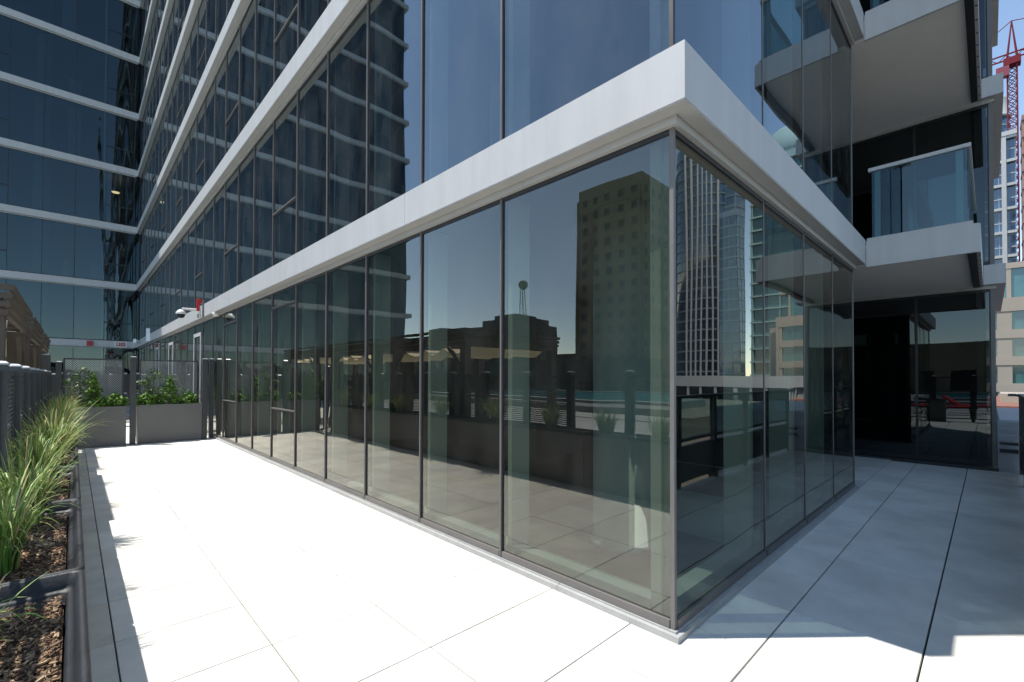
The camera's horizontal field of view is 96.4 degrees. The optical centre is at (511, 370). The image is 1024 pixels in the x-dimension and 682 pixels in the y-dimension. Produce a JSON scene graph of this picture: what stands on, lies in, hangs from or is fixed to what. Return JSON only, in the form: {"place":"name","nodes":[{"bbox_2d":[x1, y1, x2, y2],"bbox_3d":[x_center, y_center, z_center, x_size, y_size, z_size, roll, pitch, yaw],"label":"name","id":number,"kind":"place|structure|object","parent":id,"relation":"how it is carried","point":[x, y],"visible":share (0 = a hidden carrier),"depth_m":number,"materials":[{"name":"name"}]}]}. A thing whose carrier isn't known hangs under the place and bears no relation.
{"place":"outdoors","nodes":[
{"label":"outdoors","id":0,"kind":"place"},
{"bbox_2d":[0,0,142,403],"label":"apartment wing","id":1,"kind":"structure","parent":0,"point":[70,129],"depth_m":25.93,"materials":[{"name":"metal"}]},
{"bbox_2d":[0,212,7,269],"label":"window","id":2,"kind":"structure","parent":1,"relation":"in","point":[3,216],"depth_m":24.07,"materials":[{"name":"blue glass"}]},
{"bbox_2d":[0,146,8,204],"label":"window","id":3,"kind":"structure","parent":1,"relation":"in","point":[4,151],"depth_m":24.10,"materials":[{"name":"blue glass"}]},
{"bbox_2d":[0,80,9,138],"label":"window","id":4,"kind":"structure","parent":1,"relation":"in","point":[4,86],"depth_m":24.13,"materials":[{"name":"blue glass"}]},
{"bbox_2d":[0,14,10,73],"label":"window","id":5,"kind":"structure","parent":1,"relation":"in","point":[5,22],"depth_m":24.17,"materials":[{"name":"blue glass"}]},
{"bbox_2d":[6,279,41,327],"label":"window","id":6,"kind":"structure","parent":1,"relation":"in","point":[31,291],"depth_m":24.75,"materials":[{"name":"blue glass"}]},
{"bbox_2d":[7,213,42,273],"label":"window","id":7,"kind":"structure","parent":1,"relation":"in","point":[24,233],"depth_m":24.59,"materials":[{"name":"blue glass"}]},
{"bbox_2d":[8,148,43,210],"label":"window","id":8,"kind":"structure","parent":1,"relation":"in","point":[25,174],"depth_m":24.64,"materials":[{"name":"blue glass"}]},
{"bbox_2d":[9,83,44,147],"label":"window","id":9,"kind":"structure","parent":1,"relation":"in","point":[26,114],"depth_m":24.68,"materials":[{"name":"blue glass"}]},
{"bbox_2d":[10,18,45,84],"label":"window","id":10,"kind":"structure","parent":1,"relation":"in","point":[28,42],"depth_m":24.73,"materials":[{"name":"blue glass"}]},
{"bbox_2d":[11,0,45,21],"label":"window","id":11,"kind":"structure","parent":1,"relation":"in","point":[36,9],"depth_m":24.87,"materials":[{"name":"blue glass"}]},
{"bbox_2d":[41,282,73,338],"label":"window","id":12,"kind":"structure","parent":1,"relation":"in","point":[57,300],"depth_m":25.45,"materials":[{"name":"blue glass"}]},
{"bbox_2d":[42,219,74,277],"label":"window","id":13,"kind":"structure","parent":1,"relation":"in","point":[58,238],"depth_m":25.48,"materials":[{"name":"blue glass"}]},
{"bbox_2d":[43,156,75,215],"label":"window","id":14,"kind":"structure","parent":1,"relation":"in","point":[59,176],"depth_m":25.53,"materials":[{"name":"blue glass"}]},
{"bbox_2d":[47,346,72,397],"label":"window","id":15,"kind":"structure","parent":1,"relation":"in","point":[57,353],"depth_m":25.53,"materials":[{"name":"green glass"}]},
{"bbox_2d":[44,94,76,154],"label":"window","id":16,"kind":"structure","parent":1,"relation":"in","point":[60,115],"depth_m":25.58,"materials":[{"name":"blue glass"}]},
{"bbox_2d":[45,31,77,94],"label":"window","id":17,"kind":"structure","parent":1,"relation":"in","point":[61,54],"depth_m":25.63,"materials":[{"name":"blue glass"}]},
{"bbox_2d":[46,0,78,33],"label":"window","id":18,"kind":"structure","parent":1,"relation":"in","point":[63,14],"depth_m":25.70,"materials":[{"name":"blue glass"}]},
{"bbox_2d":[73,347,103,402],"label":"window","id":19,"kind":"structure","parent":1,"relation":"in","point":[78,352],"depth_m":26.30,"materials":[{"name":"green glass"}]},
{"bbox_2d":[74,286,104,339],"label":"window","id":20,"kind":"structure","parent":1,"relation":"in","point":[89,302],"depth_m":26.33,"materials":[{"name":"blue glass"}]},
{"bbox_2d":[74,225,105,280],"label":"window","id":21,"kind":"structure","parent":1,"relation":"in","point":[90,242],"depth_m":26.38,"materials":[{"name":"blue glass"}]},
{"bbox_2d":[75,164,105,221],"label":"window","id":22,"kind":"structure","parent":1,"relation":"in","point":[90,182],"depth_m":26.42,"materials":[{"name":"blue glass"}]},
{"bbox_2d":[76,103,106,162],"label":"window","id":23,"kind":"structure","parent":1,"relation":"in","point":[91,143],"depth_m":26.47,"materials":[{"name":"blue glass"}]},
{"bbox_2d":[77,43,107,103],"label":"window","id":24,"kind":"structure","parent":1,"relation":"in","point":[92,78],"depth_m":26.52,"materials":[{"name":"blue glass"}]},
{"bbox_2d":[78,0,108,44],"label":"window","id":25,"kind":"structure","parent":1,"relation":"in","point":[93,15],"depth_m":26.59,"materials":[{"name":"blue glass"}]},
{"bbox_2d":[103,348,132,403],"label":"window","id":26,"kind":"structure","parent":1,"relation":"in","point":[109,353],"depth_m":27.20,"materials":[{"name":"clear glass"}]},
{"bbox_2d":[104,289,132,341],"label":"window","id":27,"kind":"structure","parent":1,"relation":"in","point":[118,316],"depth_m":27.22,"materials":[{"name":"blue glass"}]},
{"bbox_2d":[105,230,133,283],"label":"window","id":28,"kind":"structure","parent":1,"relation":"in","point":[119,246],"depth_m":27.27,"materials":[{"name":"blue glass"}]},
{"bbox_2d":[106,171,134,226],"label":"window","id":29,"kind":"structure","parent":1,"relation":"in","point":[120,189],"depth_m":27.32,"materials":[{"name":"blue glass"}]},
{"bbox_2d":[107,112,135,169],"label":"window","id":30,"kind":"structure","parent":1,"relation":"in","point":[120,130],"depth_m":27.36,"materials":[{"name":"blue glass"}]},
{"bbox_2d":[107,54,135,112],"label":"window","id":31,"kind":"structure","parent":1,"relation":"in","point":[121,73],"depth_m":27.41,"materials":[{"name":"blue glass"}]},
{"bbox_2d":[108,0,136,55],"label":"window","id":32,"kind":"structure","parent":1,"relation":"in","point":[122,30],"depth_m":27.46,"materials":[{"name":"blue glass"}]},
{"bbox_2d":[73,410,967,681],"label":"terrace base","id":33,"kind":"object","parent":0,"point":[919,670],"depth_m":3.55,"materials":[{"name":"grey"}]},
{"bbox_2d":[72,411,119,681],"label":"tile strip","id":34,"kind":"object","parent":33,"relation":"on","point":[104,668],"visible":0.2,"depth_m":3.50,"materials":[{"name":"tile"}]},
{"bbox_2d":[0,283,32,365],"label":"pergola","id":35,"kind":"object","parent":34,"relation":"on","point":[15,311],"visible":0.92,"depth_m":6.42,"materials":[{"name":"brown wood"}]},
{"bbox_2d":[6,317,43,367],"bbox_3d":[-11.224,0.400,8.584,3.280,2.785,3.450,1,-1,-44],"label":"pergola","id":36,"kind":"object","parent":34,"relation":"on","point":[35,334],"visible":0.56,"depth_m":9.28,"materials":[{"name":"brown wood"}]},
{"bbox_2d":[0,361,51,484],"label":"louvre fence","id":37,"kind":"object","parent":34,"relation":"on","point":[22,388],"visible":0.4,"depth_m":4.06,"materials":[{"name":"metal"}]},
{"bbox_2d":[0,499,84,584],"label":"planter","id":38,"kind":"object","parent":34,"relation":"on","point":[75,558],"visible":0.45,"depth_m":2.56,"materials":[{"name":"metal"}]},
{"bbox_2d":[0,569,91,681],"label":"planter","id":39,"kind":"object","parent":34,"relation":"on","point":[70,586],"visible":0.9,"depth_m":1.78,"materials":[{"name":"metal"}]},
{"bbox_2d":[0,432,70,681],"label":"wood chip mulch","id":40,"kind":"object","parent":39,"relation":"in","point":[30,645],"visible":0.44,"depth_m":1.70,"materials":[{"name":"wood"}]},
{"bbox_2d":[0,460,78,575],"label":"ornamental grass","id":41,"kind":"object","parent":40,"relation":"on","point":[12,540],"depth_m":2.14,"materials":[{"name":"plant"}]},
{"bbox_2d":[7,415,85,491],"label":"ornamental grass","id":42,"kind":"object","parent":40,"relation":"on","point":[38,450],"depth_m":3.56,"materials":[{"name":"plant"}]},
{"bbox_2d":[0,436,97,527],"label":"ornamental grass","id":43,"kind":"object","parent":40,"relation":"on","point":[9,479],"depth_m":2.78,"materials":[{"name":"plant"}]},
{"bbox_2d":[33,401,90,435],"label":"ornamental grass","id":44,"kind":"object","parent":40,"relation":"on","point":[57,413],"depth_m":5.91,"materials":[{"name":"plant"}]},
{"bbox_2d":[21,398,111,466],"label":"ornamental grass","id":45,"kind":"object","parent":40,"relation":"on","point":[65,437],"depth_m":4.61,"materials":[{"name":"plant"}]},
{"bbox_2d":[16,465,80,501],"bbox_3d":[-3.648,1.303,3.587,0.368,0.856,1.615,1,-1,-44],"label":"planter","id":46,"kind":"object","parent":34,"relation":"on","point":[74,487],"visible":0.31,"depth_m":3.84,"materials":[{"name":"metal"}]},
{"bbox_2d":[135,0,1005,644],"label":"apartment tower","id":47,"kind":"structure","parent":33,"relation":"on","point":[669,320],"depth_m":5.12,"materials":[{"name":"white metal"}]},
{"bbox_2d":[170,246,175,322],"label":"window","id":48,"kind":"structure","parent":47,"relation":"in","point":[173,253],"depth_m":18.39,"materials":[{"name":"blue glass"}]},
{"bbox_2d":[171,158,176,232],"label":"window","id":49,"kind":"structure","parent":47,"relation":"in","point":[174,169],"depth_m":18.43,"materials":[{"name":"blue glass"}]},
{"bbox_2d":[175,238,181,319],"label":"window","id":50,"kind":"structure","parent":47,"relation":"in","point":[179,246],"depth_m":17.42,"materials":[{"name":"blue glass"}]},
{"bbox_2d":[176,145,182,225],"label":"window","id":51,"kind":"structure","parent":47,"relation":"in","point":[180,156],"depth_m":17.44,"materials":[{"name":"blue glass"}]},
{"bbox_2d":[181,231,188,313],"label":"window","id":52,"kind":"structure","parent":47,"relation":"in","point":[184,289],"depth_m":16.42,"materials":[{"name":"blue glass"}]},
{"bbox_2d":[182,132,189,216],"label":"window","id":53,"kind":"structure","parent":47,"relation":"in","point":[186,146],"depth_m":16.47,"materials":[{"name":"blue glass"}]},
{"bbox_2d":[188,220,195,312],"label":"window","id":54,"kind":"structure","parent":47,"relation":"in","point":[192,230],"depth_m":15.45,"materials":[{"name":"blue glass"}]},
{"bbox_2d":[189,115,196,206],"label":"window","id":55,"kind":"structure","parent":47,"relation":"in","point":[193,131],"depth_m":15.51,"materials":[{"name":"blue glass"}]},
{"bbox_2d":[194,322,202,402],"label":"window","id":56,"kind":"structure","parent":47,"relation":"in","point":[198,328],"depth_m":14.44,"materials":[{"name":"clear glass"}]},
{"bbox_2d":[195,210,204,308],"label":"window","id":57,"kind":"structure","parent":47,"relation":"in","point":[199,278],"depth_m":14.47,"materials":[{"name":"blue glass"}]},
{"bbox_2d":[196,97,205,196],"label":"window","id":58,"kind":"structure","parent":47,"relation":"in","point":[201,116],"depth_m":14.52,"materials":[{"name":"blue glass"}]},
{"bbox_2d":[203,318,212,432],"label":"window","id":59,"kind":"structure","parent":47,"relation":"in","point":[207,325],"depth_m":13.42,"materials":[{"name":"clear glass"}]},
{"bbox_2d":[204,197,214,303],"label":"window","id":60,"kind":"structure","parent":47,"relation":"in","point":[209,210],"depth_m":13.50,"materials":[{"name":"blue glass"}]},
{"bbox_2d":[205,78,215,183],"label":"window","id":61,"kind":"structure","parent":47,"relation":"in","point":[211,95],"depth_m":13.55,"materials":[{"name":"blue glass"}]},
{"bbox_2d":[213,314,224,438],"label":"window","id":62,"kind":"structure","parent":47,"relation":"in","point":[218,327],"depth_m":12.43,"materials":[{"name":"clear glass"}]},
{"bbox_2d":[213,184,225,298],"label":"window","id":63,"kind":"structure","parent":47,"relation":"in","point":[220,198],"depth_m":12.52,"materials":[{"name":"blue glass"}]},
{"bbox_2d":[215,52,226,168],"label":"window","id":64,"kind":"structure","parent":47,"relation":"in","point":[221,76],"depth_m":12.57,"materials":[{"name":"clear glass"}]},
{"bbox_2d":[222,308,237,444],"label":"window","id":65,"kind":"structure","parent":47,"relation":"in","point":[230,324],"depth_m":11.49,"materials":[{"name":"clear glass"}]},
{"bbox_2d":[224,166,238,291],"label":"window","id":66,"kind":"structure","parent":47,"relation":"in","point":[232,184],"depth_m":11.54,"materials":[{"name":"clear glass"}]},
{"bbox_2d":[225,24,240,152],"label":"window","id":67,"kind":"structure","parent":47,"relation":"in","point":[232,123],"depth_m":11.58,"materials":[{"name":"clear glass"}]},
{"bbox_2d":[236,301,253,450],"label":"window","id":68,"kind":"structure","parent":47,"relation":"in","point":[245,313],"depth_m":10.51,"materials":[{"name":"clear glass"}]},
{"bbox_2d":[238,145,254,284],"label":"window","id":69,"kind":"structure","parent":47,"relation":"in","point":[245,254],"depth_m":10.56,"materials":[{"name":"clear glass"}]},
{"bbox_2d":[240,0,256,132],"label":"window","id":70,"kind":"structure","parent":47,"relation":"in","point":[248,23],"depth_m":10.61,"materials":[{"name":"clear glass"}]},
{"bbox_2d":[251,293,272,459],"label":"window","id":71,"kind":"structure","parent":47,"relation":"in","point":[263,313],"depth_m":9.53,"materials":[{"name":"clear glass"}]},
{"bbox_2d":[254,121,274,275],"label":"window","id":72,"kind":"structure","parent":47,"relation":"in","point":[265,146],"depth_m":9.58,"materials":[{"name":"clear glass"}]},
{"bbox_2d":[256,0,275,109],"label":"window","id":73,"kind":"structure","parent":47,"relation":"in","point":[266,9],"depth_m":9.67,"materials":[{"name":"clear glass"}]},
{"bbox_2d":[271,284,296,468],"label":"window","id":74,"kind":"structure","parent":47,"relation":"in","point":[284,308],"depth_m":8.55,"materials":[{"name":"clear glass"}]},
{"bbox_2d":[272,90,298,265],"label":"window","id":75,"kind":"structure","parent":47,"relation":"in","point":[285,215],"depth_m":8.60,"materials":[{"name":"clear glass"}]},
{"bbox_2d":[274,0,299,81],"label":"window","id":76,"kind":"structure","parent":47,"relation":"in","point":[286,42],"depth_m":8.72,"materials":[{"name":"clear glass"}]},
{"bbox_2d":[294,271,327,482],"bbox_3d":[-3.353,0.091,7.624,0.052,3.298,1.362,1,-1,-44],"label":"window","id":77,"kind":"structure","parent":47,"relation":"in","point":[312,293],"depth_m":7.57,"materials":[{"name":"clear glass"}]},
{"bbox_2d":[297,51,328,252],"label":"window","id":78,"kind":"structure","parent":47,"relation":"in","point":[313,133],"depth_m":7.62,"materials":[{"name":"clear glass"}]},
{"bbox_2d":[325,254,367,499],"bbox_3d":[-2.417,0.080,6.648,0.052,3.298,1.362,1,-1,-44],"label":"window","id":79,"kind":"structure","parent":47,"relation":"in","point":[347,299],"depth_m":6.59,"materials":[{"name":"clear glass"}]},
{"bbox_2d":[328,0,368,234],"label":"window","id":80,"kind":"structure","parent":47,"relation":"in","point":[349,55],"depth_m":6.64,"materials":[{"name":"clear glass"}]},
{"bbox_2d":[365,231,422,522],"bbox_3d":[-1.481,0.069,5.672,0.052,3.298,1.362,1,-1,-44],"label":"window","id":81,"kind":"structure","parent":47,"relation":"in","point":[395,270],"depth_m":5.60,"materials":[{"name":"clear glass"}]},
{"bbox_2d":[368,0,423,212],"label":"window","id":82,"kind":"structure","parent":47,"relation":"in","point":[396,27],"depth_m":5.69,"materials":[{"name":"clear glass"}]},
{"bbox_2d":[420,198,503,556],"bbox_3d":[-0.546,0.058,4.696,0.052,3.298,1.362,1,-1,-44],"label":"window","id":83,"kind":"structure","parent":47,"relation":"in","point":[463,377],"depth_m":4.61,"materials":[{"name":"clear glass"}]},
{"bbox_2d":[423,0,503,182],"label":"window","id":84,"kind":"structure","parent":47,"relation":"in","point":[464,39],"depth_m":4.71,"materials":[{"name":"blue glass"}]},
{"bbox_2d":[502,129,669,628],"bbox_3d":[0.488,0.045,3.619,0.050,3.298,1.645,1,-1,-44],"label":"window","id":85,"kind":"structure","parent":47,"relation":"in","point":[586,432],"depth_m":3.48,"materials":[{"name":"clear glass"}]},
{"bbox_2d":[504,0,668,137],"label":"window","id":86,"kind":"structure","parent":47,"relation":"in","point":[556,52],"depth_m":3.70,"materials":[{"name":"blue glass"}]},
{"bbox_2d":[675,0,761,124],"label":"window","id":87,"kind":"structure","parent":47,"relation":"in","point":[726,34],"depth_m":3.74,"materials":[{"name":"blue glass"}]},
{"bbox_2d":[675,129,766,628],"bbox_3d":[1.693,0.048,3.627,1.740,3.298,0.050,1,-1,-44],"label":"window","id":88,"kind":"structure","parent":47,"relation":"in","point":[720,429],"depth_m":3.49,"materials":[{"name":"clear glass"}]},
{"bbox_2d":[761,0,801,168],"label":"window","id":89,"kind":"structure","parent":47,"relation":"in","point":[780,19],"depth_m":4.71,"materials":[{"name":"blue glass"}]},
{"bbox_2d":[762,199,806,555],"bbox_3d":[2.797,0.064,4.686,1.340,3.298,0.050,1,-1,-44],"label":"window","id":90,"kind":"structure","parent":47,"relation":"in","point":[783,342],"depth_m":4.61,"materials":[{"name":"clear glass"}]},
{"bbox_2d":[801,0,830,200],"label":"window","id":91,"kind":"structure","parent":47,"relation":"in","point":[815,14],"depth_m":5.64,"materials":[{"name":"blue glass"}]},
{"bbox_2d":[803,232,834,523],"bbox_3d":[3.768,0.079,5.617,1.370,3.298,0.050,1,-1,-44],"label":"window","id":92,"kind":"structure","parent":47,"relation":"in","point":[817,260],"depth_m":5.55,"materials":[{"name":"clear glass"}]},
{"bbox_2d":[830,0,851,224],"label":"window","id":93,"kind":"structure","parent":47,"relation":"in","point":[840,72],"depth_m":6.54,"materials":[{"name":"blue glass"}]},
{"bbox_2d":[832,254,854,501],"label":"window","id":94,"kind":"structure","parent":47,"relation":"in","point":[842,325],"depth_m":6.49,"materials":[{"name":"clear glass"}]},
{"bbox_2d":[852,125,916,241],"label":"side window","id":95,"kind":"structure","parent":47,"relation":"in","point":[898,183],"depth_m":9.59,"materials":[{"name":"black glass"}]},
{"bbox_2d":[853,296,918,459],"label":"side window","id":96,"kind":"structure","parent":47,"relation":"in","point":[885,330],"depth_m":9.56,"materials":[{"name":"black glass"}]},
{"bbox_2d":[915,104,989,264],"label":"side window","id":97,"kind":"structure","parent":47,"relation":"in","point":[936,175],"depth_m":8.90,"materials":[{"name":"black glass"}]},
{"bbox_2d":[917,289,991,466],"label":"side window","id":98,"kind":"structure","parent":47,"relation":"in","point":[955,386],"depth_m":8.82,"materials":[{"name":"black glass"}]},
{"bbox_2d":[974,0,987,78],"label":"side window","id":99,"kind":"structure","parent":47,"relation":"in","point":[982,3],"depth_m":8.59,"materials":[{"name":"blue glass"}]},
{"bbox_2d":[85,408,1023,681],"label":"terrace floor","id":100,"kind":"structure","parent":0,"point":[223,562],"depth_m":3.55,"materials":[{"name":"white tile"}]},
{"bbox_2d":[75,405,125,447],"bbox_3d":[-9.991,1.342,11.120,0.910,0.955,0.448,1,-1,-44],"label":"planter","id":101,"kind":"object","parent":100,"relation":"on","point":[115,433],"visible":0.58,"depth_m":10.98,"materials":[{"name":"metal"}]},
{"bbox_2d":[61,367,104,408],"bbox_3d":[-10.341,0.414,10.986,0.876,1.077,0.548,1,-1,-44],"label":"loose shrub","id":102,"kind":"object","parent":101,"relation":"on","point":[89,378],"visible":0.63,"depth_m":10.94,"materials":[{"name":"green plant"}]},
{"bbox_2d":[51,374,176,422],"bbox_3d":[-13.350,0.991,15.510,3.216,1.780,0.108,1,-1,-44],"label":"fence","id":103,"kind":"object","parent":100,"relation":"on","point":[112,384],"visible":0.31,"depth_m":15.40,"materials":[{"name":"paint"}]},
{"bbox_2d":[42,354,213,444],"bbox_3d":[-9.346,0.735,11.423,3.316,2.200,0.882,1,-1,-44],"label":"screen","id":104,"kind":"object","parent":100,"relation":"on","point":[133,390],"visible":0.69,"depth_m":11.53,"materials":[{"name":"paint"}]},
{"bbox_2d":[136,402,201,443],"bbox_3d":[-9.028,1.351,12.071,1.345,0.965,0.448,1,-1,-44],"label":"planter","id":105,"kind":"object","parent":100,"relation":"on","point":[166,422],"visible":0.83,"depth_m":11.87,"materials":[{"name":"concrete"}]},
{"bbox_2d":[995,408,1019,473],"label":"glass balustrade","id":106,"kind":"structure","parent":100,"relation":"on","point":[1007,424],"depth_m":8.36,"materials":[{"name":"glass"}]},
{"bbox_2d":[999,394,1023,475],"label":"guard railing","id":107,"kind":"object","parent":100,"relation":"on","point":[1020,451],"visible":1,"depth_m":8.02,"materials":[{"name":"paint"}]},
{"bbox_2d":[992,0,1023,260],"label":"sky","id":108,"kind":"structure","parent":0,"point":[1009,10],"materials":[{"name":"blue"}]},
{"label":"city ground","id":109,"kind":"structure","parent":0,"visible":0},
{"bbox_2d":[994,128,1017,263],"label":"residential tower","id":110,"kind":"structure","parent":109,"relation":"on","point":[1005,223],"depth_m":103.77,"materials":[{"name":"white glass"}]},
{"bbox_2d":[992,18,1023,261],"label":"tower crane","id":111,"kind":"object","parent":109,"relation":"on","point":[1010,62],"visible":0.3,"depth_m":130.27,"materials":[{"name":"red"}]},
{"bbox_2d":[995,261,1023,395],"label":"office building","id":112,"kind":"structure","parent":109,"relation":"on","point":[1009,319],"depth_m":55.97,"materials":[{"name":"beige concrete"}]},
{"bbox_2d":[1020,114,1023,260],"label":"construction frame","id":113,"kind":"object","parent":109,"relation":"on","point":[1022,163],"visible":0.56,"depth_m":82.17,"materials":[{"name":"red metal"}]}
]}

